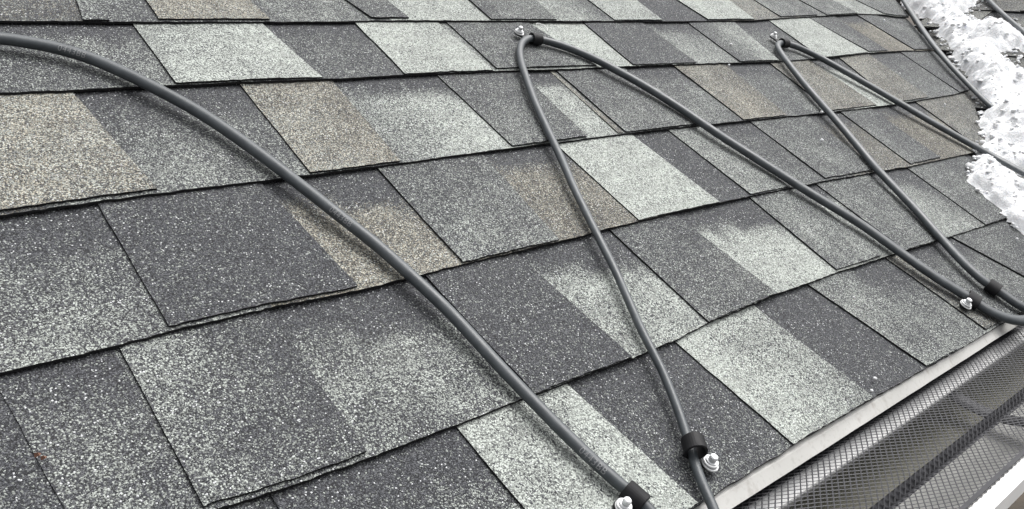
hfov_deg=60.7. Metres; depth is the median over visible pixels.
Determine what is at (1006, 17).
heat cable
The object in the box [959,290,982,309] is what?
cable clip
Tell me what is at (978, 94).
heat cable
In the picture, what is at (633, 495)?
cable clip
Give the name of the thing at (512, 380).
heat cable
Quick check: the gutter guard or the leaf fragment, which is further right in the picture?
the gutter guard
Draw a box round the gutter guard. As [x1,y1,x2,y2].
[732,326,1023,508]
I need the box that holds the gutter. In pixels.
[745,327,1023,508]
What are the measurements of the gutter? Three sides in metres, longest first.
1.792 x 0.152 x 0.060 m
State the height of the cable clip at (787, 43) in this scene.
0.016 m
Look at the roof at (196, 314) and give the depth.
0.79 m
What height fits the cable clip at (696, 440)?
0.019 m
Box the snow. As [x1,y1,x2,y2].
[904,0,1023,234]
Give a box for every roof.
[0,0,1023,508]
[907,0,1023,184]
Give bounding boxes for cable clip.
[514,26,543,45]
[613,480,650,508]
[680,432,718,471]
[770,32,790,47]
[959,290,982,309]
[983,278,1002,295]
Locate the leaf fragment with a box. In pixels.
[34,452,46,459]
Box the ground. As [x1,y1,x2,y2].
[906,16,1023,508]
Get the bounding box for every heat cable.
[0,32,1023,508]
[901,0,993,107]
[986,0,1023,34]
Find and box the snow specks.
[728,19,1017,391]
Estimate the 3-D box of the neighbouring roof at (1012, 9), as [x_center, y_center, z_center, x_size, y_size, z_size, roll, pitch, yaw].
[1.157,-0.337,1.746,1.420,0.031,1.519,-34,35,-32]
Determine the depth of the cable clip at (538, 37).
1.18 m
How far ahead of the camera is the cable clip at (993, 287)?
1.09 m
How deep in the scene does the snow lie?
1.78 m

